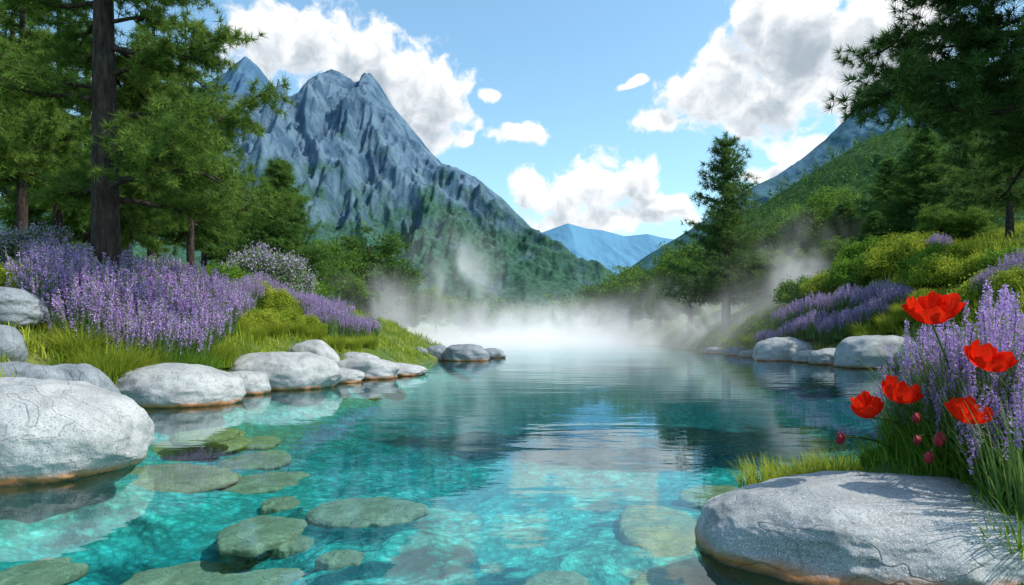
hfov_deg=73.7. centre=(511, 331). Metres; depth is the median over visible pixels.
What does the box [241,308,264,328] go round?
green shrub
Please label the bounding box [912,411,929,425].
poppy bud
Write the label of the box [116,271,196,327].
lavender bush
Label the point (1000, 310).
lavender bush
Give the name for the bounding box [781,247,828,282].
broadleaf tree
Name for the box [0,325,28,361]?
boulder
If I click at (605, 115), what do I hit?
sky
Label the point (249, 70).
mountain
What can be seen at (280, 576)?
submerged stone
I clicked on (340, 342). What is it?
grass clump
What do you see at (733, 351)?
boulder
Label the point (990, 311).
lavender bush
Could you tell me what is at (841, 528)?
boulder
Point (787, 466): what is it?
grass clump
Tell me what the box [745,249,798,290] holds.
broadleaf tree
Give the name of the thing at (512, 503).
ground
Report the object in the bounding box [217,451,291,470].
submerged stone
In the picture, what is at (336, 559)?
submerged stone
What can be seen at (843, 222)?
fir tree
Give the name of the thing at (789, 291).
green shrub
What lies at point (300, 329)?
grass clump
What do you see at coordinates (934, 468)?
leafy clump
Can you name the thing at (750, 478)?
grass clump
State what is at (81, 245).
green shrub
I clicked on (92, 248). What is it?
lavender bush
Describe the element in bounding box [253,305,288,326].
green shrub
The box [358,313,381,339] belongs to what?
lavender bush
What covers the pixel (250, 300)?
lavender bush
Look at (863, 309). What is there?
lavender bush
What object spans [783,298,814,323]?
lavender bush
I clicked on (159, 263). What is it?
flowering shrub
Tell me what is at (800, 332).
lavender bush
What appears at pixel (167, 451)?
submerged stone
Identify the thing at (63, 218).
pine tree
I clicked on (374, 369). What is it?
boulder
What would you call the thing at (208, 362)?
grass clump
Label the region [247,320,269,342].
grass clump
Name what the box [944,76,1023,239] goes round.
pine tree
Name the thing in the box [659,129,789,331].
fir tree
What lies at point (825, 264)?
broadleaf tree
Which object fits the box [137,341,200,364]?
grass clump
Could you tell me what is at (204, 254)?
pine tree
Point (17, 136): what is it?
pine tree
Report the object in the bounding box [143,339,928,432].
water
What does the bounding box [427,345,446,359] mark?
boulder
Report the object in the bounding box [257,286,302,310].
green shrub
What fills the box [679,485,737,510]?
submerged stone
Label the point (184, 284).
lavender bush
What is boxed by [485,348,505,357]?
boulder
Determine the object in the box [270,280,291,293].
lavender bush
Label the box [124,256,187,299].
lavender bush
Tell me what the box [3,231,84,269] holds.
lavender bush
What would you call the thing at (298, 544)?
submerged stone
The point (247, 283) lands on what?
lavender bush
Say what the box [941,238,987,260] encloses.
green shrub
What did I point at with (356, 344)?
grass clump
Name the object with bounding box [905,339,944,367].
boulder
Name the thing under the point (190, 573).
submerged stone
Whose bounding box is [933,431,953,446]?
poppy bud
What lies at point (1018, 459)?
lavender bush
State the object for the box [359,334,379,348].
grass clump
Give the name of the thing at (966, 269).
green shrub
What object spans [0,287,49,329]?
boulder
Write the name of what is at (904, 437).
leafy clump
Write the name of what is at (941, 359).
lavender bush
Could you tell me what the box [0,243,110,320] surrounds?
lavender bush
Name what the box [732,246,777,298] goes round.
broadleaf tree
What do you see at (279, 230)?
fir tree
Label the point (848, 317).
lavender bush
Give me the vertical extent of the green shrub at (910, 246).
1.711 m
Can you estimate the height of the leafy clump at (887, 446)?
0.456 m
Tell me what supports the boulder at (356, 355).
on the ground at (512, 503)
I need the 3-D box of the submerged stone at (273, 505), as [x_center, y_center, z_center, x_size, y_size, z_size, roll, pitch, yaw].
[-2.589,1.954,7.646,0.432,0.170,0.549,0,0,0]
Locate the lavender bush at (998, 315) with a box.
[958,288,1023,362]
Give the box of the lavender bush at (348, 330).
[333,308,360,341]
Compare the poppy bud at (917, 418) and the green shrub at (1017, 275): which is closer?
the poppy bud at (917, 418)
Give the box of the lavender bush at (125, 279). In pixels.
[36,258,157,331]
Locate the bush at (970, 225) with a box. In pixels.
[939,205,999,242]
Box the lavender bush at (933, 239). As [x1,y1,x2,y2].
[925,232,953,246]
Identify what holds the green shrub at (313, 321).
on the ground at (512, 503)
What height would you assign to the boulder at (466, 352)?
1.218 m
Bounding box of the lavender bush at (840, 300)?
[829,283,864,313]
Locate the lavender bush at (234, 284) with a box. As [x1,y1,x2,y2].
[208,272,250,311]
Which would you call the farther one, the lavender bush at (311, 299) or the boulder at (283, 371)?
the lavender bush at (311, 299)
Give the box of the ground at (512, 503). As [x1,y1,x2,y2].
[0,229,1023,584]
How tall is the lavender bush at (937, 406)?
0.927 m
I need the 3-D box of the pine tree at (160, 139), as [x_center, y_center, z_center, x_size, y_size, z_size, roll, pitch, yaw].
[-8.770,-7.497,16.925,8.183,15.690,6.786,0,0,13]
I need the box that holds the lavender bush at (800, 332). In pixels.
[789,313,820,340]
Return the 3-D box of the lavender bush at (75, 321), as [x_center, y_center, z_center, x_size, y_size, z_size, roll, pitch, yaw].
[-8.643,-0.319,13.997,1.839,1.519,1.829,0,0,-16]
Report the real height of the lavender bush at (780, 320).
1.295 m
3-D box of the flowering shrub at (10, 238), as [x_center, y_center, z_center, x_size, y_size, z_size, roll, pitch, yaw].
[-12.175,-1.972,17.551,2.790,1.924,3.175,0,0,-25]
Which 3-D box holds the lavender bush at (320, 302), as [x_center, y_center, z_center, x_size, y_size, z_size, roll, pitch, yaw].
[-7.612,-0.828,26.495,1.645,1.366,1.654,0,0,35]
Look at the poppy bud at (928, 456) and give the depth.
4.29 m
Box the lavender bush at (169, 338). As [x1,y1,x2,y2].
[102,298,196,363]
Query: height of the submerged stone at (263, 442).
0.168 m
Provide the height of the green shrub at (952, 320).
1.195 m
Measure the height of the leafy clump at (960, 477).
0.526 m
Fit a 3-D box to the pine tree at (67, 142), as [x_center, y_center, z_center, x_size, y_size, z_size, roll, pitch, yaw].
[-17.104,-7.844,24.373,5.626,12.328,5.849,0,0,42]
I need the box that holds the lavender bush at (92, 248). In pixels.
[36,240,132,278]
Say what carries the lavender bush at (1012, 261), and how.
on the ground at (512, 503)
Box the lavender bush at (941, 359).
[854,293,1023,451]
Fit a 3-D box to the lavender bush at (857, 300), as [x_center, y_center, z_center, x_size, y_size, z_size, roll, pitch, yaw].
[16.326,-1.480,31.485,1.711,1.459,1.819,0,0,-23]
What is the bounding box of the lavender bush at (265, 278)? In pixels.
[240,270,281,293]
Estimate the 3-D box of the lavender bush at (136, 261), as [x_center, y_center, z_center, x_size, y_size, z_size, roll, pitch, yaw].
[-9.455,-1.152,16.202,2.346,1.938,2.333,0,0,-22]
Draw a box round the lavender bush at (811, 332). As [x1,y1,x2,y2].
[800,308,835,338]
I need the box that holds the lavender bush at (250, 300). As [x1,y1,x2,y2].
[224,282,256,315]
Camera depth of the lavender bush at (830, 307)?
33.08 m
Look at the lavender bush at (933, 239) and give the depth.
32.36 m
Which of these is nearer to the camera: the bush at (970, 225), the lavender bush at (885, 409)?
the lavender bush at (885, 409)
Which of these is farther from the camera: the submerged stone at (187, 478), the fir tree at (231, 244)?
the fir tree at (231, 244)
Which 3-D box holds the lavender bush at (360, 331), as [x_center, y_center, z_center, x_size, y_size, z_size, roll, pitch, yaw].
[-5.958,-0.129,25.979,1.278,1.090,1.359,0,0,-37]
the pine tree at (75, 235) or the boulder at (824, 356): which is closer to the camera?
the boulder at (824, 356)
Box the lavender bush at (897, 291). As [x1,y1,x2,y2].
[878,282,917,311]
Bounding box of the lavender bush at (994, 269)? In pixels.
[985,263,1020,282]
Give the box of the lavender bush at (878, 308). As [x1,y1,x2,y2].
[865,292,902,322]
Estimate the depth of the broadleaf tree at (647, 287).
79.54 m
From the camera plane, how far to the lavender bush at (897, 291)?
29.16 m
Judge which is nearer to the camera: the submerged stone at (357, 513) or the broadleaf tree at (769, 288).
the submerged stone at (357, 513)
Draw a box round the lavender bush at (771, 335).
[766,329,785,338]
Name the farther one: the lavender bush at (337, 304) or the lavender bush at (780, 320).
the lavender bush at (780, 320)
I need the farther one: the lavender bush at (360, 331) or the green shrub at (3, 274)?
the lavender bush at (360, 331)
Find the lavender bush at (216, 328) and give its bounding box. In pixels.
[163,292,229,359]
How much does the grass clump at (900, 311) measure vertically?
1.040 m
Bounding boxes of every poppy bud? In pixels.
[835,432,884,445]
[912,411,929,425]
[913,434,932,444]
[923,445,936,463]
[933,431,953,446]
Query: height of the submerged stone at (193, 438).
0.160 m
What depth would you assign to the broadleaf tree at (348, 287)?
49.89 m
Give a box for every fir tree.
[200,189,255,267]
[214,156,345,301]
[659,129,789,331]
[808,199,865,268]
[848,210,894,245]
[852,156,908,221]
[862,128,1000,240]
[907,132,1020,241]
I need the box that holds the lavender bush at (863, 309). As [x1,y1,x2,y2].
[851,299,883,327]
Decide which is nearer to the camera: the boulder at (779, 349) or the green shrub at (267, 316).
the green shrub at (267, 316)
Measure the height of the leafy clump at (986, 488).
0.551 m
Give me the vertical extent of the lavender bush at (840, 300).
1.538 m
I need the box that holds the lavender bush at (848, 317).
[839,304,865,334]
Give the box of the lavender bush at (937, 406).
[904,335,1023,472]
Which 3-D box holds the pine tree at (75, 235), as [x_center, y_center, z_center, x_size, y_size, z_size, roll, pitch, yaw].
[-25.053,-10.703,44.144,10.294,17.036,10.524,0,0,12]
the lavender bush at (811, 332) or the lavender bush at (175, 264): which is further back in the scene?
the lavender bush at (811, 332)
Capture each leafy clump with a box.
[842,434,884,467]
[847,414,922,463]
[867,406,959,460]
[876,403,1007,477]
[884,363,1013,429]
[908,423,1023,484]
[929,471,1023,520]
[934,428,1023,504]
[949,488,1023,559]
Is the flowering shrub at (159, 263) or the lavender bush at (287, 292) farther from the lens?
the lavender bush at (287, 292)
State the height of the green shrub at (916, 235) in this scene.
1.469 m
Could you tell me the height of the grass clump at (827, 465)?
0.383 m
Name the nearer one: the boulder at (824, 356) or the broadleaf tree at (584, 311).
the boulder at (824, 356)
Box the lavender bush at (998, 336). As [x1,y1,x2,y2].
[948,308,1023,432]
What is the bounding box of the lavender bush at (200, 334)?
[135,302,213,362]
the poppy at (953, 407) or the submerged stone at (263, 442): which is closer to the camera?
the poppy at (953, 407)
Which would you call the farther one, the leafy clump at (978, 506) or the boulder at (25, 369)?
the boulder at (25, 369)
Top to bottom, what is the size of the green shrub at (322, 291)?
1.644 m
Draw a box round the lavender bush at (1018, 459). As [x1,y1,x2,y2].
[916,363,1023,519]
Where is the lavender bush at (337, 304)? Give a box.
[322,295,354,320]
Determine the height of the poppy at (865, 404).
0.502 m
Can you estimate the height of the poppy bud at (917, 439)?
0.199 m
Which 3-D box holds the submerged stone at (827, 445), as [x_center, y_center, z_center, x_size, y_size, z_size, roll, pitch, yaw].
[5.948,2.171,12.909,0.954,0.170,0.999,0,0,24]
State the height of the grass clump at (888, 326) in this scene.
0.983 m
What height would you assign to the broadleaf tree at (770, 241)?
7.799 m
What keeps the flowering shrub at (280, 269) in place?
on the ground at (512, 503)
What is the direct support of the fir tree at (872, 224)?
on the ground at (512, 503)
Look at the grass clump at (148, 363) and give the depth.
13.37 m
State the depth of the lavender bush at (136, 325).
13.72 m
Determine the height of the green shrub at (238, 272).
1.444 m
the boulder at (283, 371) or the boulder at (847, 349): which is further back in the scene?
the boulder at (847, 349)
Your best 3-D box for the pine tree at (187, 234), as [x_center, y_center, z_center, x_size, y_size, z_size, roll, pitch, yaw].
[-11.909,-5.648,25.272,4.265,9.346,4.435,0,0,-6]
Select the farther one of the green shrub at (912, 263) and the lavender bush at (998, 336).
the green shrub at (912, 263)
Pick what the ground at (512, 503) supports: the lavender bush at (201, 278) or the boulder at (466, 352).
the lavender bush at (201, 278)
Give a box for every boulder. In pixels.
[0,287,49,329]
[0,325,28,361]
[0,361,66,380]
[0,377,154,513]
[52,363,120,393]
[114,363,245,407]
[229,371,270,394]
[230,351,342,390]
[288,340,339,361]
[336,358,399,379]
[338,368,364,382]
[340,352,379,358]
[396,363,427,376]
[417,347,427,353]
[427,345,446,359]
[443,344,489,360]
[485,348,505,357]
[694,471,1023,584]
[705,347,722,352]
[723,347,747,355]
[739,350,752,356]
[752,337,812,360]
[792,350,814,362]
[808,348,835,364]
[833,335,915,368]
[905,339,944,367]
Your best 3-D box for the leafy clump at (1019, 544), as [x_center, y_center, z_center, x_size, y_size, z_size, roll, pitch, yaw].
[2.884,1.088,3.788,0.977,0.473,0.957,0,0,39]
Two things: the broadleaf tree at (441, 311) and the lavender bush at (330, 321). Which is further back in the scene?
the broadleaf tree at (441, 311)
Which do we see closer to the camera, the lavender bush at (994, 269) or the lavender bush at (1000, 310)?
the lavender bush at (1000, 310)
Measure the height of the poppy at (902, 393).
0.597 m
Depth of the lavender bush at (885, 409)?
5.65 m
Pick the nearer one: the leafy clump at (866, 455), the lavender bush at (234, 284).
the leafy clump at (866, 455)
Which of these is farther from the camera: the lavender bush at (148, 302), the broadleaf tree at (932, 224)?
the broadleaf tree at (932, 224)
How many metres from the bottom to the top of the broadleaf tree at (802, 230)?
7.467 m
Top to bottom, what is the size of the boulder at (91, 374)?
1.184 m
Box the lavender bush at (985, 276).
[969,264,1009,302]
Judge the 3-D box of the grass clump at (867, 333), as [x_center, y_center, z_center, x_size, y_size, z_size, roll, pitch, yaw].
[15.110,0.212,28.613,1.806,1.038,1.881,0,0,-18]
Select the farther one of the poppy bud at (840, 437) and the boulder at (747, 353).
the boulder at (747, 353)
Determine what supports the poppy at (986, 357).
on the ground at (512, 503)
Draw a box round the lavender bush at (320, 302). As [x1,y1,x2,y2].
[301,293,335,314]
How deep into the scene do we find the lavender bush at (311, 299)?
24.85 m
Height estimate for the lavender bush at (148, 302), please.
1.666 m
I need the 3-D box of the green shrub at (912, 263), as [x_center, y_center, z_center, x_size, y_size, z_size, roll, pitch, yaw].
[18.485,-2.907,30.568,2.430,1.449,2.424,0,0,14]
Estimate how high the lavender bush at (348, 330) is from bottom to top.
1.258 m
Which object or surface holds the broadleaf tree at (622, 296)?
on the ground at (512, 503)
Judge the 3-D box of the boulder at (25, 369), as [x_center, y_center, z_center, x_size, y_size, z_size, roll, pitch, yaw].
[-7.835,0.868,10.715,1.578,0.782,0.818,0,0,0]
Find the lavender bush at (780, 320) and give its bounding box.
[771,306,789,329]
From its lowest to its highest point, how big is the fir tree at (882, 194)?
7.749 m
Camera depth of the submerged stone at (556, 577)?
4.85 m
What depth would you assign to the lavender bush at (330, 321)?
23.78 m
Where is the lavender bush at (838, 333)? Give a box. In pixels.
[824,309,853,338]
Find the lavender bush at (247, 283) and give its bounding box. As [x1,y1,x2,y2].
[232,275,268,308]
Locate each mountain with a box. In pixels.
[0,69,618,319]
[178,56,275,100]
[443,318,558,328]
[542,223,673,274]
[546,126,1023,327]
[620,85,1001,276]
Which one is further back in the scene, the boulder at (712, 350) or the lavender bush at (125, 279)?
the boulder at (712, 350)
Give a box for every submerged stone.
[0,557,88,584]
[121,560,234,584]
[129,463,241,493]
[152,431,249,461]
[168,427,239,446]
[192,568,304,584]
[216,515,306,557]
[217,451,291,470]
[221,471,309,493]
[239,436,280,450]
[260,496,299,514]
[272,535,313,558]
[305,496,428,528]
[315,549,365,570]
[524,570,589,584]
[618,505,696,556]
[630,567,712,584]
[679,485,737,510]
[799,439,848,451]
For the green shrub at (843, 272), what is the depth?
34.68 m
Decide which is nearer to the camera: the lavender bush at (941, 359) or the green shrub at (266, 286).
the lavender bush at (941, 359)
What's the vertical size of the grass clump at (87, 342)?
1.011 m
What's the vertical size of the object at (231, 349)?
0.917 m
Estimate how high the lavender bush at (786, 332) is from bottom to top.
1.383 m
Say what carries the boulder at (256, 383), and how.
on the ground at (512, 503)
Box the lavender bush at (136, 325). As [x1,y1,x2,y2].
[82,303,162,357]
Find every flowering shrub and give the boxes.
[0,219,77,268]
[144,255,187,278]
[220,239,320,302]
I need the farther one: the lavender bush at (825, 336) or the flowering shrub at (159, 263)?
the lavender bush at (825, 336)
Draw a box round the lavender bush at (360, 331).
[351,315,371,338]
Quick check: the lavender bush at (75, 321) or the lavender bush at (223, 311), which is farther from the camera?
the lavender bush at (223, 311)
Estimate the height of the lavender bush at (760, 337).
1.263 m
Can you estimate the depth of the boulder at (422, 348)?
32.41 m
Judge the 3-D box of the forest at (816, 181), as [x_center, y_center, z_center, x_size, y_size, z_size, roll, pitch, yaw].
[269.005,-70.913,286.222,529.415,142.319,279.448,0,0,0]
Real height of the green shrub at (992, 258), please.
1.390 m
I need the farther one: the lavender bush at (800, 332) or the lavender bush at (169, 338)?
the lavender bush at (800, 332)
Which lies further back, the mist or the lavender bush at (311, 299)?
the mist
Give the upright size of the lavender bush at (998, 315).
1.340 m
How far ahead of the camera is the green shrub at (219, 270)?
24.61 m
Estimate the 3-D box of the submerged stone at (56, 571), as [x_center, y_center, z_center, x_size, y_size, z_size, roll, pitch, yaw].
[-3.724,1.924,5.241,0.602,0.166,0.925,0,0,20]
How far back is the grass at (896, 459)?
4.95 m
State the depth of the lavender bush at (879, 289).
30.61 m
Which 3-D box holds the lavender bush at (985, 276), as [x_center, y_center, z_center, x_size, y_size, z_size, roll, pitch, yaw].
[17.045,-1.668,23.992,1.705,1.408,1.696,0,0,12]
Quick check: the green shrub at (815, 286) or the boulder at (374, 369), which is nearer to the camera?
the boulder at (374, 369)
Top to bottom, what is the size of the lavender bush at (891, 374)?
0.993 m
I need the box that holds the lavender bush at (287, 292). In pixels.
[277,287,304,303]
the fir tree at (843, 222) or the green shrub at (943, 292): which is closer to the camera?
the green shrub at (943, 292)
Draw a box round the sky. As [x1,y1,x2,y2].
[0,0,1023,238]
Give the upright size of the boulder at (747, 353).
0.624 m
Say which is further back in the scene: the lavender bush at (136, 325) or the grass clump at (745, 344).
the grass clump at (745, 344)
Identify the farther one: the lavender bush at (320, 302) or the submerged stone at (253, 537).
the lavender bush at (320, 302)
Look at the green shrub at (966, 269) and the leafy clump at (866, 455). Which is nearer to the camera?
the leafy clump at (866, 455)
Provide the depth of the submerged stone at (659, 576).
4.59 m
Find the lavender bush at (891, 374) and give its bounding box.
[855,324,976,447]
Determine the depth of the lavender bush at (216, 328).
15.70 m
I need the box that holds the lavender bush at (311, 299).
[291,290,326,316]
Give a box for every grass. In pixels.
[0,303,441,377]
[698,219,1023,364]
[810,429,1022,519]
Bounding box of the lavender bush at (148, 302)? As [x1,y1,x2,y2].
[81,280,174,343]
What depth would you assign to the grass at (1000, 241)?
30.06 m
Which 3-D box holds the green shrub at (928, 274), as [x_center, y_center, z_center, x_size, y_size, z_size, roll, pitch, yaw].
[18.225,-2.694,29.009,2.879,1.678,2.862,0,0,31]
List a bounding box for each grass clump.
[38,313,117,362]
[51,333,164,384]
[83,335,180,367]
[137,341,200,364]
[172,343,234,369]
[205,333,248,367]
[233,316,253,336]
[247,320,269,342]
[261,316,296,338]
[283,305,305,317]
[285,319,309,336]
[304,324,330,340]
[323,332,349,350]
[345,336,367,350]
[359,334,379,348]
[728,448,813,487]
[739,334,755,348]
[757,454,836,478]
[789,442,866,473]
[843,321,876,335]
[847,327,886,335]
[869,311,905,331]
[888,300,913,321]
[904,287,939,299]
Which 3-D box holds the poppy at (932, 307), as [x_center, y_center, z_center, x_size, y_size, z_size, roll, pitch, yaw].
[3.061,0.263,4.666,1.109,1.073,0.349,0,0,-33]
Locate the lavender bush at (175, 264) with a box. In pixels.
[149,254,200,284]
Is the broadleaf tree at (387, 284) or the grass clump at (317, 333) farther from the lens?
the broadleaf tree at (387, 284)
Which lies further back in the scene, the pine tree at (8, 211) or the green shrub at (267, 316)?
the pine tree at (8, 211)
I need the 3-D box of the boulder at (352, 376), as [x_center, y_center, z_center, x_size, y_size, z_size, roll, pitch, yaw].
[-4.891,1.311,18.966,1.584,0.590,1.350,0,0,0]
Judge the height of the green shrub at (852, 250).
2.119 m
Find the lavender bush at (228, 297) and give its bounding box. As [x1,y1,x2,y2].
[183,278,245,332]
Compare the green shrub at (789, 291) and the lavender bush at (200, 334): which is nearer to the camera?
the lavender bush at (200, 334)
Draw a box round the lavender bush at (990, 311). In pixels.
[899,280,1023,448]
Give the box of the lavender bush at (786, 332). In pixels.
[777,320,797,337]
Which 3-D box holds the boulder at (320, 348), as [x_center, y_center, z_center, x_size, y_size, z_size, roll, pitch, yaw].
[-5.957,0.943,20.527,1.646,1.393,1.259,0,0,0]
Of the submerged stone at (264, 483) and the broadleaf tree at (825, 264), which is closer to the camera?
the submerged stone at (264, 483)
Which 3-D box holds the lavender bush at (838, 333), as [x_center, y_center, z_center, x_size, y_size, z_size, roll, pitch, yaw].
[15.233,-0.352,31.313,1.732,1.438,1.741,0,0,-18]
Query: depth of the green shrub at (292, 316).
22.34 m
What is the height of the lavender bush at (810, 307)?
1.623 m
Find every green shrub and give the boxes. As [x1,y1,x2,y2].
[0,256,34,287]
[71,239,90,257]
[191,259,244,287]
[227,263,253,279]
[233,309,251,329]
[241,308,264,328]
[251,276,277,293]
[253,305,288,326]
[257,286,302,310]
[274,309,307,328]
[292,314,327,333]
[300,273,329,298]
[769,274,814,303]
[798,270,837,296]
[819,251,881,287]
[833,235,882,266]
[853,243,907,277]
[868,229,915,251]
[882,233,930,261]
[893,250,940,280]
[904,251,967,286]
[906,287,947,301]
[909,228,942,242]
[914,240,953,256]
[935,309,972,324]
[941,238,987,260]
[945,268,1000,308]
[950,253,987,279]
[973,243,1023,275]
[987,260,1023,295]
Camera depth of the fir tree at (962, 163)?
37.95 m
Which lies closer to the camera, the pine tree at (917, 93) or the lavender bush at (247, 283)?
the pine tree at (917, 93)
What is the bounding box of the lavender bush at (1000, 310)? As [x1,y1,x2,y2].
[898,288,1023,393]
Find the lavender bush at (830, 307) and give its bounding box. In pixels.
[815,292,844,317]
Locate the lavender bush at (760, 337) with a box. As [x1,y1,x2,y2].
[753,328,774,342]
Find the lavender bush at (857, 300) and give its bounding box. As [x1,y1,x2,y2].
[848,283,879,311]
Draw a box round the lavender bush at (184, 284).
[142,269,214,311]
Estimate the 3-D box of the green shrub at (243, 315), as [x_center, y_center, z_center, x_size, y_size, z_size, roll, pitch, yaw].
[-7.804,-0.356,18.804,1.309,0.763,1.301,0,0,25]
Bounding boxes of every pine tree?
[0,0,88,230]
[0,0,126,233]
[0,0,310,273]
[0,1,88,189]
[2,1,91,235]
[2,16,135,246]
[34,44,161,268]
[70,4,231,259]
[120,60,247,267]
[163,155,243,268]
[822,0,1023,214]
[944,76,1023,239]
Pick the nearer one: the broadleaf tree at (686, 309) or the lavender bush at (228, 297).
the lavender bush at (228, 297)
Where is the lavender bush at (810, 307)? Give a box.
[797,290,828,318]
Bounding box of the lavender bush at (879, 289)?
[861,280,905,303]
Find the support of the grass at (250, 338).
on the ground at (512, 503)
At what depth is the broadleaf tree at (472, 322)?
111.01 m
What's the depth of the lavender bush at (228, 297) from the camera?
17.51 m
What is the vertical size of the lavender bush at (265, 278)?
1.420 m
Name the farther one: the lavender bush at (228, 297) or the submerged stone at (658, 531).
the lavender bush at (228, 297)
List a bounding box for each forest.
[131,252,575,328]
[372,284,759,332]
[530,115,1023,325]
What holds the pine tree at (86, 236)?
on the ground at (512, 503)
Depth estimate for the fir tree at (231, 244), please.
45.20 m
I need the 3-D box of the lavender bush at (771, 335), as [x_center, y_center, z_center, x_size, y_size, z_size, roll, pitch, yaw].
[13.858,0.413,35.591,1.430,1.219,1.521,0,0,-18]
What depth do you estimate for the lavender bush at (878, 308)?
29.35 m
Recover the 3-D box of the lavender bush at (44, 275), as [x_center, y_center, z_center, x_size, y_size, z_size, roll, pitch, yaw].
[-9.294,-0.820,14.564,2.008,1.712,2.135,0,0,23]
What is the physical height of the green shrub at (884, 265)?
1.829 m
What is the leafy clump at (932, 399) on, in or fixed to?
on the ground at (512, 503)
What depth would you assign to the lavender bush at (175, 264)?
17.78 m
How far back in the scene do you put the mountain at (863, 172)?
391.68 m
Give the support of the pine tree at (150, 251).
on the ground at (512, 503)
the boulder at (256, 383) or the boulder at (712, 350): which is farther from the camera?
the boulder at (712, 350)
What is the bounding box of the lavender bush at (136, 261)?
[68,243,166,294]
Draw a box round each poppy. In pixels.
[850,390,915,431]
[881,374,923,411]
[901,290,966,379]
[944,395,993,432]
[963,339,1018,402]
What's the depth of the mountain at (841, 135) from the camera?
1116.19 m
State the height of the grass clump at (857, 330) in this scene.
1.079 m
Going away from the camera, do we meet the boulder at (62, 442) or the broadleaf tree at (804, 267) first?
the boulder at (62, 442)
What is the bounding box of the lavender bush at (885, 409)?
[864,364,929,454]
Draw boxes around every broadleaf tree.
[305,237,376,304]
[323,222,423,316]
[418,286,460,333]
[452,301,497,338]
[568,280,640,335]
[589,264,653,332]
[628,261,683,328]
[639,241,721,334]
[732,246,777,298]
[743,204,821,281]
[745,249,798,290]
[774,185,860,260]
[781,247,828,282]
[809,234,854,272]
[912,202,963,239]
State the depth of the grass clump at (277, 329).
20.77 m
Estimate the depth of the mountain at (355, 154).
1091.58 m
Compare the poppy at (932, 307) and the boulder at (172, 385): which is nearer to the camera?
the poppy at (932, 307)
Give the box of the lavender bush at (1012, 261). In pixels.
[994,248,1023,279]
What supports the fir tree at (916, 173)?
on the ground at (512, 503)
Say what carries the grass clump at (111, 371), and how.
on the ground at (512, 503)
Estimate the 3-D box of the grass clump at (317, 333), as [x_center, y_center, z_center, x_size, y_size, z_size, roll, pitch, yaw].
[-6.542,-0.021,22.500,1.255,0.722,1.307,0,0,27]
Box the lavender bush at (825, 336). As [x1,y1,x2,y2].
[815,316,837,342]
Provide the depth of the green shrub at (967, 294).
24.38 m
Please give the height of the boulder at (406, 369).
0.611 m
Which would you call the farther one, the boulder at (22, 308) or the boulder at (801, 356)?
the boulder at (801, 356)
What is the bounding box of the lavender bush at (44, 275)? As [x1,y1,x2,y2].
[22,254,123,325]
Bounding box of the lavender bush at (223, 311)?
[175,290,234,346]
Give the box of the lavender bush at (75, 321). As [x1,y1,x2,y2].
[40,279,138,351]
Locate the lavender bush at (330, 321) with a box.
[304,301,346,336]
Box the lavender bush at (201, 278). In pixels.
[173,259,232,306]
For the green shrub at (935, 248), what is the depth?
30.76 m

